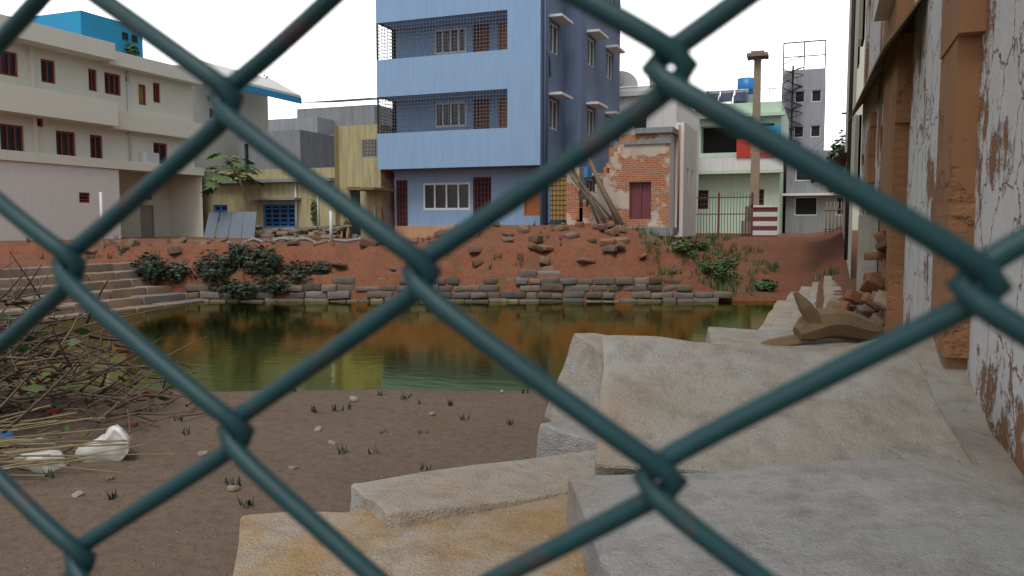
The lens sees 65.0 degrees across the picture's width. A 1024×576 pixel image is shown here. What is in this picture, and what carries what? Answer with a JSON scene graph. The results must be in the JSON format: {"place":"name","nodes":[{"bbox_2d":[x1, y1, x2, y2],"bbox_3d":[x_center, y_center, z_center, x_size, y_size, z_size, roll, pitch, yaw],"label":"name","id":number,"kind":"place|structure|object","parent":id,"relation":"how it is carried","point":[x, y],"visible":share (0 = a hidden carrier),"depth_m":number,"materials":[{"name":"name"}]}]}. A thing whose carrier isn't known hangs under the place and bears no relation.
{"place":"outdoors","nodes":[
{"label":"outdoors","id":0,"kind":"place"},
{"bbox_2d":[0,301,776,391],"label":"pond water","id":1,"kind":"structure","parent":0,"point":[250,346],"depth_m":15.19,"materials":[{"name":"green liquid"}]},
{"bbox_2d":[0,0,849,149],"label":"sky","id":2,"kind":"structure","parent":0,"point":[336,60],"materials":[{"name":"white"}]},
{"bbox_2d":[0,225,857,575],"bbox_3d":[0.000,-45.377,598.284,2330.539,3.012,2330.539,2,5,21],"label":"terrain","id":3,"kind":"structure","parent":0,"point":[194,529],"depth_m":5.64,"materials":[{"name":"brown soil"}]},
{"bbox_2d":[0,262,204,325],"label":"stone steps","id":4,"kind":"structure","parent":3,"relation":"on","point":[126,288],"depth_m":20.44,"materials":[{"name":"grey stone"}]},
{"bbox_2d":[0,247,238,475],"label":"brush heap twigs","id":5,"kind":"object","parent":3,"relation":"on","point":[96,437],"visible":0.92,"depth_m":5.42,"materials":[{"name":"wood"}]},
{"bbox_2d":[0,10,301,240],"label":"building","id":6,"kind":"structure","parent":3,"relation":"on","point":[90,109],"depth_m":31.77,"materials":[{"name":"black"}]},
{"bbox_2d":[99,192,359,249],"bbox_3d":[-8.707,-2.377,29.221,7.660,1.700,12.308,-1,5,-7],"label":"debris","id":7,"kind":"object","parent":3,"relation":"on","point":[243,224],"visible":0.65,"depth_m":34.08,"materials":[{"name":"grey metal"}]},
{"bbox_2d":[200,153,265,211],"bbox_3d":[-12.089,-3.966,34.868,2.792,3.793,2.692,-2,5,-25],"label":"papaya tree","id":8,"kind":"object","parent":3,"relation":"on","point":[218,179],"visible":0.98,"depth_m":34.71,"materials":[{"name":"green plant"}]},
{"bbox_2d":[202,124,394,237],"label":"building","id":9,"kind":"structure","parent":3,"relation":"on","point":[344,159],"depth_m":35.76,"materials":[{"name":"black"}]},
{"bbox_2d":[230,486,585,575],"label":"stone slab","id":10,"kind":"structure","parent":3,"relation":"on","point":[501,529],"depth_m":2.82,"materials":[{"name":"stone"}]},
{"bbox_2d":[348,453,594,528],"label":"stone slab","id":11,"kind":"structure","parent":10,"relation":"on","point":[393,500],"depth_m":3.33,"materials":[{"name":"beige stone"}]},
{"bbox_2d":[13,220,838,507],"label":"weedy grass","id":12,"kind":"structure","parent":3,"relation":"on","point":[712,242],"depth_m":23.21,"materials":[{"name":"green plant"}]},
{"bbox_2d":[166,227,732,301],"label":"stone retaining wall","id":13,"kind":"structure","parent":3,"relation":"on","point":[317,292],"depth_m":22.12,"materials":[{"name":"grey stone"}]},
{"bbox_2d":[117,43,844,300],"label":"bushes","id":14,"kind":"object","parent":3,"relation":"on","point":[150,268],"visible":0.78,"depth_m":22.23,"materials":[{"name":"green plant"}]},
{"bbox_2d":[71,221,891,497],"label":"rocks","id":15,"kind":"object","parent":3,"relation":"on","point":[869,301],"visible":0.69,"depth_m":22.78,"materials":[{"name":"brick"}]},
{"bbox_2d":[376,0,624,237],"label":"apartment building","id":16,"kind":"structure","parent":3,"relation":"on","point":[491,100],"depth_m":33.33,"materials":[{"name":"paint"}]},
{"bbox_2d":[268,39,842,233],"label":"town buildings","id":17,"kind":"structure","parent":3,"relation":"on","point":[797,113],"depth_m":51.49,"materials":[{"name":"white paint"}]},
{"bbox_2d":[538,421,594,456],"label":"granite block","id":18,"kind":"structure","parent":3,"relation":"on","point":[570,438],"depth_m":4.37,"materials":[{"name":"grey stone"}]},
{"bbox_2d":[548,167,591,221],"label":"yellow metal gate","id":19,"kind":"structure","parent":3,"relation":"on","point":[557,200],"depth_m":30.28,"materials":[{"name":"metal"}]},
{"bbox_2d":[545,332,608,422],"bbox_3d":[0.951,0.829,5.077,1.246,1.044,1.070,9,10,63],"label":"stone block","id":20,"kind":"object","parent":3,"relation":"on","point":[581,376],"visible":0.18,"depth_m":5.12,"materials":[{"name":"grey stone"}]},
{"bbox_2d":[561,122,696,236],"bbox_3d":[4.197,-3.758,28.763,4.005,4.000,4.970,2,5,21],"label":"brick ruin","id":21,"kind":"object","parent":3,"relation":"on","point":[648,177],"visible":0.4,"depth_m":27.34,"materials":[{"name":"orange brick"}]},
{"bbox_2d":[696,50,845,236],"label":"temple yard wall gate and pillar","id":22,"kind":"structure","parent":3,"relation":"on","point":[761,221],"depth_m":38.30,"materials":[{"name":"brown paint"}]},
{"bbox_2d":[594,338,981,475],"bbox_3d":[1.155,0.640,3.610,1.555,0.712,0.995,0,5,6],"label":"stone slab","id":23,"kind":"object","parent":3,"relation":"on","point":[656,395],"visible":0.56,"depth_m":3.51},
{"bbox_2d":[561,458,1023,575],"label":"granite slab","id":24,"kind":"structure","parent":3,"relation":"on","point":[898,517],"depth_m":2.49,"materials":[{"name":"grey stone"}]},
{"bbox_2d":[759,275,840,331],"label":"tank stone steps","id":25,"kind":"structure","parent":3,"relation":"on","point":[784,315],"depth_m":17.53,"materials":[{"name":"grey stone"}]},
{"bbox_2d":[820,339,988,433],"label":"granite slab","id":26,"kind":"structure","parent":3,"relation":"on","point":[953,389],"depth_m":4.32,"materials":[{"name":"grey stone"}]},
{"bbox_2d":[775,291,883,341],"bbox_3d":[2.124,0.228,5.526,0.978,0.436,0.224,-1,5,-11],"label":"driftwood log","id":27,"kind":"object","parent":26,"relation":"on","point":[813,323],"visible":0.89,"depth_m":5.46,"materials":[{"name":"brown wood"}]},
{"bbox_2d":[811,0,1023,477],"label":"weathered wall","id":28,"kind":"structure","parent":3,"relation":"on","point":[934,130],"depth_m":4.61,"materials":[{"name":"paint"}]},
{"bbox_2d":[0,0,1023,575],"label":"chain link fence","id":29,"kind":"object","parent":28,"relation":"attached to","point":[974,266],"visible":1,"depth_m":0.12,"materials":[{"name":"metal"}]},
{"bbox_2d":[706,326,861,350],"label":"stone slab","id":30,"kind":"structure","parent":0,"point":[757,338],"depth_m":5.54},
{"bbox_2d":[880,430,1023,518],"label":"stone slab","id":31,"kind":"structure","parent":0,"point":[998,479],"depth_m":3.11,"materials":[{"name":"grey stone"}]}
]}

